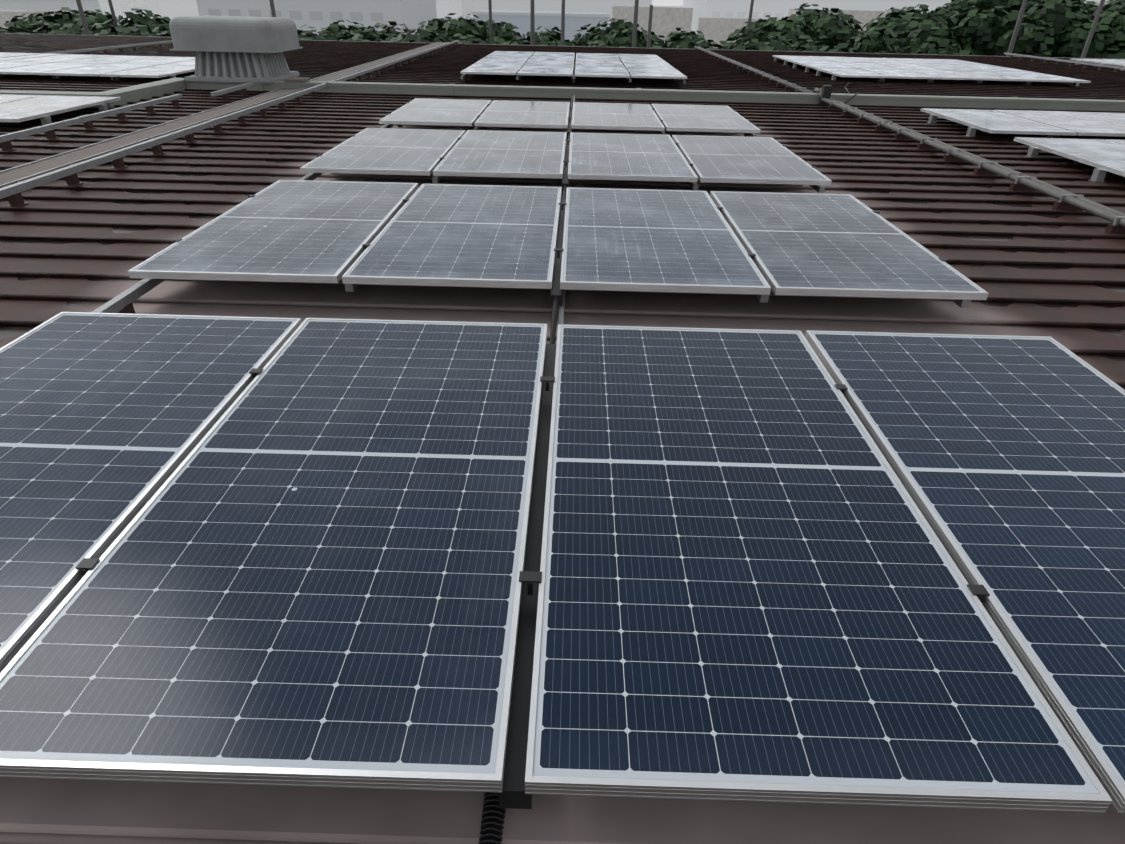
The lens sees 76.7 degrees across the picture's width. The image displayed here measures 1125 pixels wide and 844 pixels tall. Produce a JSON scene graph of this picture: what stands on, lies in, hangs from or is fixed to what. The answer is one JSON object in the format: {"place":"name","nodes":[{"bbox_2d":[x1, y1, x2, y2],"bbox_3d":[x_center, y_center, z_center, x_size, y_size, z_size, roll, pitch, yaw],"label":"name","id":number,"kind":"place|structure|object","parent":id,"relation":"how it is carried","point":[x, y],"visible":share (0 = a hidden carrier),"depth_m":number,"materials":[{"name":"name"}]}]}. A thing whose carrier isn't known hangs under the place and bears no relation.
{"place":"outdoors","nodes":[
{"label":"outdoors","id":0,"kind":"place"},
{"bbox_2d":[0,0,100,15],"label":"factory shed","id":1,"kind":"structure","parent":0,"point":[49,5],"depth_m":157.57,"materials":[{"name":"grey"}]},
{"bbox_2d":[196,0,436,35],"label":"building","id":2,"kind":"structure","parent":0,"point":[317,15],"depth_m":139.61,"materials":[{"name":"grey"}]},
{"bbox_2d":[98,0,682,23],"bbox_3d":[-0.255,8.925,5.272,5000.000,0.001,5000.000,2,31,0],"label":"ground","id":3,"kind":"structure","parent":0,"point":[168,4],"depth_m":509.55,"materials":[{"name":"concrete"}]},
{"bbox_2d":[0,22,41,33],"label":"bush","id":4,"kind":"object","parent":3,"relation":"on","point":[11,29],"visible":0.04,"depth_m":49.36,"materials":[{"name":"green plant"}]},
{"bbox_2d":[8,11,54,32],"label":"bush","id":5,"kind":"object","parent":3,"relation":"on","point":[32,22],"visible":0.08,"depth_m":55.18,"materials":[{"name":"green plant"}]},
{"bbox_2d":[32,7,118,34],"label":"tree","id":6,"kind":"object","parent":3,"relation":"on","point":[64,22],"visible":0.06,"depth_m":52.04,"materials":[{"name":"green plant"}]},
{"bbox_2d":[75,19,158,35],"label":"bush","id":7,"kind":"object","parent":3,"relation":"on","point":[126,29],"visible":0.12,"depth_m":48.40,"materials":[{"name":"green plant"}]},
{"bbox_2d":[118,8,170,36],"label":"bush","id":8,"kind":"object","parent":3,"relation":"on","point":[149,22],"visible":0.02,"depth_m":59.41,"materials":[{"name":"green plant"}]},
{"bbox_2d":[297,20,388,41],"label":"tree","id":9,"kind":"object","parent":3,"relation":"on","point":[334,31],"visible":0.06,"depth_m":52.32,"materials":[{"name":"green plant"}]},
{"bbox_2d":[372,21,410,41],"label":"bush","id":10,"kind":"object","parent":3,"relation":"on","point":[390,32],"visible":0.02,"depth_m":57.63,"materials":[{"name":"green plant"}]},
{"bbox_2d":[381,29,446,42],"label":"bush","id":11,"kind":"object","parent":3,"relation":"on","point":[431,37],"visible":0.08,"depth_m":47.85,"materials":[{"name":"green plant"}]},
{"bbox_2d":[436,0,472,23],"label":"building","id":12,"kind":"structure","parent":3,"relation":"on","point":[465,12],"depth_m":217.28,"materials":[{"name":"grey"}]},
{"bbox_2d":[417,18,511,43],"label":"tree","id":13,"kind":"object","parent":3,"relation":"on","point":[445,31],"visible":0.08,"depth_m":53.37,"materials":[{"name":"green plant"}]},
{"bbox_2d":[415,13,524,41],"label":"tree","id":14,"kind":"object","parent":3,"relation":"on","point":[498,30],"visible":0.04,"depth_m":56.17,"materials":[{"name":"green plant"}]},
{"bbox_2d":[444,31,497,43],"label":"bush","id":15,"kind":"object","parent":3,"relation":"on","point":[475,38],"visible":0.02,"depth_m":47.36,"materials":[{"name":"green plant"}]},
{"bbox_2d":[471,10,609,40],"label":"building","id":16,"kind":"structure","parent":3,"relation":"on","point":[520,20],"depth_m":148.21,"materials":[{"name":"grey"}]},
{"bbox_2d":[495,32,593,46],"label":"bush","id":17,"kind":"object","parent":3,"relation":"on","point":[520,41],"visible":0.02,"depth_m":48.32,"materials":[{"name":"green plant"}]},
{"bbox_2d":[0,3,1107,47],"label":"distant buildings","id":18,"kind":"structure","parent":3,"relation":"on","point":[666,21],"depth_m":105.48,"materials":[{"name":"concrete"}]},
{"bbox_2d":[527,26,580,45],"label":"bush","id":19,"kind":"object","parent":3,"relation":"on","point":[554,35],"depth_m":57.99,"materials":[{"name":"green plant"}]},
{"bbox_2d":[472,0,651,26],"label":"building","id":20,"kind":"structure","parent":3,"relation":"on","point":[590,6],"depth_m":198.45,"materials":[{"name":"grey"}]},
{"bbox_2d":[76,0,1104,57],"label":"utility poles","id":21,"kind":"object","parent":3,"relation":"on","point":[635,21],"visible":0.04,"depth_m":39.87,"materials":[{"name":"grey"}]},
{"bbox_2d":[571,18,664,47],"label":"tree","id":22,"kind":"object","parent":3,"relation":"on","point":[619,32],"visible":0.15,"depth_m":57.36,"materials":[{"name":"green plant"}]},
{"bbox_2d":[646,28,711,48],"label":"bush","id":23,"kind":"object","parent":3,"relation":"on","point":[686,40],"visible":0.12,"depth_m":55.84,"materials":[{"name":"green plant"}]},
{"bbox_2d":[690,40,729,49],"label":"bush","id":24,"kind":"object","parent":3,"relation":"on","point":[708,44],"visible":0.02,"depth_m":50.57,"materials":[{"name":"green plant"}]},
{"bbox_2d":[718,35,827,51],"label":"tree","id":25,"kind":"object","parent":3,"relation":"on","point":[771,44],"visible":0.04,"depth_m":48.89,"materials":[{"name":"green plant"}]},
{"bbox_2d":[717,15,842,51],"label":"bush","id":26,"kind":"object","parent":3,"relation":"on","point":[760,27],"visible":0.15,"depth_m":52.24,"materials":[{"name":"green plant"}]},
{"bbox_2d":[683,0,950,32],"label":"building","id":27,"kind":"structure","parent":3,"relation":"on","point":[792,4],"depth_m":223.08,"materials":[{"name":"grey"}]},
{"bbox_2d":[772,3,862,48],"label":"bush","id":28,"kind":"object","parent":3,"relation":"on","point":[834,28],"visible":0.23,"depth_m":57.59,"materials":[{"name":"green plant"}]},
{"bbox_2d":[819,43,867,52],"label":"bush","id":29,"kind":"object","parent":3,"relation":"on","point":[839,45],"depth_m":46.09,"materials":[{"name":"green plant"}]},
{"bbox_2d":[845,27,901,53],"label":"bush","id":30,"kind":"object","parent":3,"relation":"on","point":[870,40],"visible":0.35,"depth_m":49.12,"materials":[{"name":"green plant"}]},
{"bbox_2d":[861,4,958,35],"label":"tree","id":31,"kind":"object","parent":3,"relation":"on","point":[897,21],"visible":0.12,"depth_m":54.27,"materials":[{"name":"green plant"}]},
{"bbox_2d":[894,17,984,55],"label":"tree","id":32,"kind":"object","parent":3,"relation":"on","point":[931,36],"visible":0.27,"depth_m":48.59,"materials":[{"name":"green plant"}]},
{"bbox_2d":[940,0,1044,16],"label":"tree","id":33,"kind":"object","parent":3,"relation":"on","point":[956,5],"visible":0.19,"depth_m":57.73,"materials":[{"name":"green plant"}]},
{"bbox_2d":[941,3,1055,56],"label":"bush","id":34,"kind":"object","parent":3,"relation":"on","point":[988,30],"visible":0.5,"depth_m":48.24,"materials":[{"name":"green plant"}]},
{"bbox_2d":[1002,0,1105,57],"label":"bush","id":35,"kind":"object","parent":3,"relation":"on","point":[1067,21],"visible":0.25,"depth_m":47.97,"materials":[{"name":"green plant"}]},
{"bbox_2d":[1061,2,1124,58],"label":"tree","id":36,"kind":"object","parent":3,"relation":"on","point":[1112,25],"visible":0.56,"depth_m":47.48,"materials":[{"name":"green plant"}]},
{"bbox_2d":[12,33,1105,58],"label":"factory walls","id":37,"kind":"structure","parent":0,"point":[589,46],"depth_m":23.86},
{"bbox_2d":[0,33,1124,843],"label":"roof","id":38,"kind":"structure","parent":37,"relation":"on","point":[1032,263],"depth_m":4.30,"materials":[{"name":"paint"}]},
{"bbox_2d":[0,42,446,184],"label":"cable tray","id":39,"kind":"object","parent":38,"relation":"on","point":[28,170],"visible":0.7,"depth_m":7.66,"materials":[{"name":"metal"}]},
{"bbox_2d":[169,16,302,83],"bbox_3d":[-5.289,-6.060,11.665,1.640,1.025,1.380,2,31,0],"label":"roof ventilator","id":40,"kind":"object","parent":38,"relation":"on","point":[238,49],"visible":1,"depth_m":11.19,"materials":[{"name":"metal"}]},
{"bbox_2d":[117,74,802,313],"bbox_3d":[0.121,-4.243,9.725,4.140,0.097,18.900,2,31,0],"label":"mounting rail","id":41,"kind":"object","parent":38,"relation":"on","point":[128,309],"visible":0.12,"depth_m":6.16,"materials":[{"name":"metal"}]},
{"bbox_2d":[92,74,970,606],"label":"mount rails","id":42,"kind":"object","parent":38,"relation":"on","point":[122,300],"visible":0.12,"depth_m":3.51,"materials":[{"name":"metal"}]},
{"bbox_2d":[0,312,301,672],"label":"solar panel","id":43,"kind":"object","parent":42,"relation":"on","point":[108,421],"visible":0.85,"depth_m":2.21,"materials":[{"name":"glass"}]},
{"bbox_2d":[128,180,417,282],"bbox_3d":[-1.557,-1.203,4.256,1.000,0.035,2.000,2,31,0],"label":"solar panel","id":44,"kind":"object","parent":42,"relation":"on","point":[307,231],"visible":1,"depth_m":3.94,"materials":[{"name":"glass"}]},
{"bbox_2d":[0,318,546,792],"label":"solar panel","id":45,"kind":"object","parent":42,"relation":"on","point":[306,570],"visible":1,"depth_m":1.59,"materials":[{"name":"glass"}]},
{"bbox_2d":[300,128,465,175],"bbox_3d":[-1.503,-2.442,6.344,1.000,0.035,2.000,2,31,0],"label":"solar panel","id":46,"kind":"object","parent":42,"relation":"on","point":[389,151],"visible":0.92,"depth_m":6.08,"materials":[{"name":"glass"}]},
{"bbox_2d":[379,98,491,125],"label":"solar panel","id":47,"kind":"object","parent":42,"relation":"on","point":[443,112],"visible":0.96,"depth_m":8.24,"materials":[{"name":"glass"}]},
{"bbox_2d":[342,184,561,288],"bbox_3d":[-0.528,-1.173,4.246,1.000,0.036,2.000,2,31,1],"label":"solar panel","id":48,"kind":"object","parent":42,"relation":"on","point":[495,236],"visible":1,"depth_m":3.92,"materials":[{"name":"glass"}]},
{"bbox_2d":[461,63,523,74],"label":"solar panel","id":49,"kind":"object","parent":42,"relation":"on","point":[494,69],"visible":0.94,"depth_m":13.43,"materials":[{"name":"glass"}]},
{"bbox_2d":[433,130,566,178],"bbox_3d":[-0.479,-2.416,6.335,1.000,0.036,2.000,2,31,0],"label":"solar panel","id":50,"kind":"object","parent":42,"relation":"on","point":[509,154],"visible":1,"depth_m":6.07,"materials":[{"name":"glass"}]},
{"bbox_2d":[476,56,529,64],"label":"solar panel","id":51,"kind":"object","parent":42,"relation":"on","point":[504,60],"visible":0.69,"depth_m":15.38,"materials":[{"name":"glass"}]},
{"bbox_2d":[487,51,534,56],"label":"solar panel","id":52,"kind":"object","parent":42,"relation":"on","point":[509,54],"visible":0.71,"depth_m":17.14,"materials":[{"name":"glass"}]},
{"bbox_2d":[474,100,569,128],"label":"solar panel","id":53,"kind":"object","parent":42,"relation":"on","point":[525,114],"visible":1,"depth_m":8.23,"materials":[{"name":"glass"}]},
{"bbox_2d":[75,52,989,843],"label":"module clamps","id":54,"kind":"object","parent":42,"relation":"on","point":[513,796],"visible":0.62,"depth_m":1.65,"materials":[{"name":"black metal"}]},
{"bbox_2d":[517,64,573,75],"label":"solar panel","id":55,"kind":"object","parent":42,"relation":"on","point":[547,70],"visible":0.96,"depth_m":13.42,"materials":[{"name":"glass"}]},
{"bbox_2d":[525,57,573,64],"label":"solar panel","id":56,"kind":"object","parent":42,"relation":"on","point":[548,61],"visible":0.69,"depth_m":15.39,"materials":[{"name":"glass"}]},
{"bbox_2d":[531,52,574,57],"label":"solar panel","id":57,"kind":"object","parent":42,"relation":"on","point":[553,55],"visible":0.77,"depth_m":17.16,"materials":[{"name":"glass"}]},
{"bbox_2d":[576,53,618,58],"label":"solar panel","id":58,"kind":"object","parent":42,"relation":"on","point":[594,56],"visible":0.69,"depth_m":17.14,"materials":[{"name":"glass"}]},
{"bbox_2d":[575,59,623,66],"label":"solar panel","id":59,"kind":"object","parent":42,"relation":"on","point":[602,62],"visible":0.81,"depth_m":15.33,"materials":[{"name":"glass"}]},
{"bbox_2d":[575,66,629,77],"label":"solar panel","id":60,"kind":"object","parent":42,"relation":"on","point":[599,71],"visible":1,"depth_m":13.39,"materials":[{"name":"glass"}]},
{"bbox_2d":[571,102,664,130],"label":"solar panel","id":61,"kind":"object","parent":42,"relation":"on","point":[613,116],"visible":1,"depth_m":8.22,"materials":[{"name":"glass"}]},
{"bbox_2d":[568,132,697,181],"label":"solar panel","id":62,"kind":"object","parent":42,"relation":"on","point":[630,157],"visible":1,"depth_m":6.06,"materials":[{"name":"glass"}]},
{"bbox_2d":[617,54,662,60],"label":"solar panel","id":63,"kind":"object","parent":42,"relation":"on","point":[638,56],"visible":0.69,"depth_m":17.15,"materials":[{"name":"glass"}]},
{"bbox_2d":[621,59,673,67],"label":"solar panel","id":64,"kind":"object","parent":42,"relation":"on","point":[647,63],"visible":0.77,"depth_m":15.36,"materials":[{"name":"glass"}]},
{"bbox_2d":[625,67,686,78],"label":"solar panel","id":65,"kind":"object","parent":42,"relation":"on","point":[653,72],"visible":0.92,"depth_m":13.40,"materials":[{"name":"glass"}]},
{"bbox_2d":[560,187,770,294],"bbox_3d":[0.509,-1.144,4.239,1.000,0.036,2.000,2,31,0],"label":"solar panel","id":66,"kind":"object","parent":42,"relation":"on","point":[653,240],"visible":1,"depth_m":3.92,"materials":[{"name":"glass"}]},
{"bbox_2d":[651,104,760,132],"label":"solar panel","id":67,"kind":"object","parent":42,"relation":"on","point":[700,118],"visible":0.96,"depth_m":8.22,"materials":[{"name":"glass"}]},
{"bbox_2d":[672,135,831,184],"bbox_3d":[1.586,-2.359,6.317,1.000,0.037,2.000,1,31,1],"label":"solar panel","id":68,"kind":"object","parent":42,"relation":"on","point":[740,159],"visible":0.96,"depth_m":6.05,"materials":[{"name":"glass"}]},
{"bbox_2d":[525,324,1111,812],"bbox_3d":[0.458,0.135,2.081,1.000,0.036,2.000,2,31,1],"label":"solar panel","id":69,"kind":"object","parent":42,"relation":"on","point":[753,586],"visible":0.96,"depth_m":1.57,"materials":[{"name":"glass"}]},
{"bbox_2d":[710,191,988,299],"bbox_3d":[1.535,-1.116,4.229,1.000,0.037,2.000,2,31,1],"label":"solar panel","id":70,"kind":"object","parent":42,"relation":"on","point":[817,244],"visible":0.94,"depth_m":3.91,"materials":[{"name":"glass"}]},
{"bbox_2d":[805,330,1124,812],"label":"solar panel","id":71,"kind":"object","parent":42,"relation":"on","point":[1004,455],"visible":0.93,"depth_m":2.03,"materials":[{"name":"glass"}]},
{"bbox_2d":[0,40,1124,224],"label":"mounting rail","id":72,"kind":"object","parent":38,"relation":"on","point":[27,183],"visible":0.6,"depth_m":7.74,"materials":[{"name":"metal"}]},
{"bbox_2d":[0,58,1124,181],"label":"panel mounting supports","id":73,"kind":"object","parent":38,"relation":"on","point":[1098,175],"visible":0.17,"depth_m":8.76,"materials":[{"name":"metal"}]},
{"bbox_2d":[0,94,42,102],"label":"solar panel","id":74,"kind":"object","parent":73,"relation":"on","point":[7,97],"visible":0.56,"depth_m":9.16,"materials":[{"name":"glass"}]},
{"bbox_2d":[0,61,51,68],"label":"solar panel","id":75,"kind":"object","parent":73,"relation":"on","point":[6,64],"visible":0.69,"depth_m":13.22,"materials":[{"name":"glass"}]},
{"bbox_2d":[0,53,62,60],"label":"solar panel","id":76,"kind":"object","parent":73,"relation":"on","point":[16,55],"visible":0.59,"depth_m":14.74,"materials":[{"name":"glass"}]},
{"bbox_2d":[0,62,105,74],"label":"solar panel","id":77,"kind":"object","parent":73,"relation":"on","point":[36,69],"visible":0.81,"depth_m":12.57,"materials":[{"name":"glass"}]},
{"bbox_2d":[6,54,111,61],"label":"solar panel","id":78,"kind":"object","parent":73,"relation":"on","point":[59,58],"visible":0.58,"depth_m":14.44,"materials":[{"name":"glass"}]},
{"bbox_2d":[0,95,120,121],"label":"solar panel","id":79,"kind":"object","parent":73,"relation":"on","point":[26,109],"visible":1,"depth_m":8.59,"materials":[{"name":"glass"}]},
{"bbox_2d":[39,63,158,75],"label":"solar panel","id":80,"kind":"object","parent":73,"relation":"on","point":[94,70],"visible":0.88,"depth_m":12.45,"materials":[{"name":"glass"}]},
{"bbox_2d":[60,55,159,62],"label":"solar panel","id":81,"kind":"object","parent":73,"relation":"on","point":[113,59],"visible":0.56,"depth_m":14.43,"materials":[{"name":"glass"}]},
{"bbox_2d":[99,65,194,77],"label":"solar panel","id":82,"kind":"object","parent":73,"relation":"on","point":[158,71],"visible":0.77,"depth_m":12.39,"materials":[{"name":"glass"}]},
{"bbox_2d":[115,56,194,64],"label":"solar panel","id":83,"kind":"object","parent":73,"relation":"on","point":[160,60],"visible":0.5,"depth_m":14.38,"materials":[{"name":"glass"}]},
{"bbox_2d":[772,55,829,61],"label":"solar panel","id":84,"kind":"object","parent":73,"relation":"on","point":[794,58],"visible":0.79,"depth_m":18.91,"materials":[{"name":"glass"}]},
{"bbox_2d":[791,61,854,68],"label":"solar panel","id":85,"kind":"object","parent":73,"relation":"on","point":[823,64],"visible":0.85,"depth_m":17.12,"materials":[{"name":"glass"}]},
{"bbox_2d":[810,56,869,62],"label":"solar panel","id":86,"kind":"object","parent":73,"relation":"on","point":[836,59],"visible":0.65,"depth_m":18.88,"materials":[{"name":"glass"}]},
{"bbox_2d":[813,67,889,77],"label":"solar panel","id":87,"kind":"object","parent":73,"relation":"on","point":[849,72],"visible":1,"depth_m":15.17,"materials":[{"name":"glass"}]},
{"bbox_2d":[835,62,898,68],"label":"solar panel","id":88,"kind":"object","parent":73,"relation":"on","point":[864,65],"visible":0.6,"depth_m":17.14,"materials":[{"name":"glass"}]},
{"bbox_2d":[858,68,939,78],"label":"solar panel","id":89,"kind":"object","parent":73,"relation":"on","point":[899,73],"visible":0.85,"depth_m":15.15,"materials":[{"name":"glass"}]},
{"bbox_2d":[875,63,942,69],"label":"solar panel","id":90,"kind":"object","parent":73,"relation":"on","point":[907,66],"visible":0.6,"depth_m":17.12,"materials":[{"name":"glass"}]},
{"bbox_2d":[904,69,989,79],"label":"solar panel","id":91,"kind":"object","parent":73,"relation":"on","point":[947,74],"visible":0.77,"depth_m":15.14,"materials":[{"name":"glass"}]},
{"bbox_2d":[912,63,986,70],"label":"solar panel","id":92,"kind":"object","parent":73,"relation":"on","point":[950,67],"visible":0.54,"depth_m":17.11,"materials":[{"name":"glass"}]},
{"bbox_2d":[924,59,987,64],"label":"solar panel","id":93,"kind":"object","parent":73,"relation":"on","point":[954,61],"visible":0.58,"depth_m":18.84,"materials":[{"name":"glass"}]},
{"bbox_2d":[953,64,1031,71],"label":"solar panel","id":94,"kind":"object","parent":73,"relation":"on","point":[993,68],"visible":0.6,"depth_m":17.08,"materials":[{"name":"glass"}]},
{"bbox_2d":[949,70,1040,81],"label":"solar panel","id":95,"kind":"object","parent":73,"relation":"on","point":[994,76],"visible":0.83,"depth_m":15.11,"materials":[{"name":"glass"}]},
{"bbox_2d":[920,108,1076,135],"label":"solar panel","id":96,"kind":"object","parent":73,"relation":"on","point":[992,121],"visible":0.94,"depth_m":8.97,"materials":[{"name":"glass"}]},
{"bbox_2d":[993,71,1090,82],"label":"solar panel","id":97,"kind":"object","parent":73,"relation":"on","point":[1042,77],"visible":0.83,"depth_m":15.12,"materials":[{"name":"glass"}]},
{"bbox_2d":[994,110,1124,136],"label":"solar panel","id":98,"kind":"object","parent":73,"relation":"on","point":[1081,125],"visible":0.83,"depth_m":9.10,"materials":[{"name":"glass"}]},
{"bbox_2d":[1013,137,1124,176],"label":"solar panel","id":99,"kind":"object","parent":73,"relation":"on","point":[1106,155],"visible":1,"depth_m":7.29,"materials":[{"name":"glass"}]},
{"bbox_2d":[1071,112,1124,124],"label":"solar panel","id":100,"kind":"object","parent":73,"relation":"on","point":[1118,118],"visible":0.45,"depth_m":9.70,"materials":[{"name":"glass"}]},
{"bbox_2d":[0,78,1124,110],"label":"roof step flashing","id":101,"kind":"object","parent":38,"relation":"on","point":[145,91],"visible":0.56,"depth_m":11.27,"materials":[{"name":"grey metal"}]},
{"bbox_2d":[0,42,1124,233],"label":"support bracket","id":102,"kind":"object","parent":38,"relation":"on","point":[16,200],"visible":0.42,"depth_m":7.85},
{"bbox_2d":[819,82,856,105],"bbox_3d":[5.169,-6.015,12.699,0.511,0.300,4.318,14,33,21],"label":"junction box","id":103,"kind":"object","parent":38,"relation":"on","point":[826,91],"visible":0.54,"depth_m":11.09,"materials":[{"name":"black plastic"}]},
{"bbox_2d":[694,46,1124,226],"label":"twin conduits","id":104,"kind":"object","parent":38,"relation":"on","point":[1095,208],"visible":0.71,"depth_m":6.81,"materials":[{"name":"metal"}]},
{"bbox_2d":[99,0,1109,33],"bbox_3d":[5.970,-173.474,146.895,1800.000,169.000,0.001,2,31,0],"label":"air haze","id":105,"kind":"object","parent":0,"point":[756,13],"depth_m":185.52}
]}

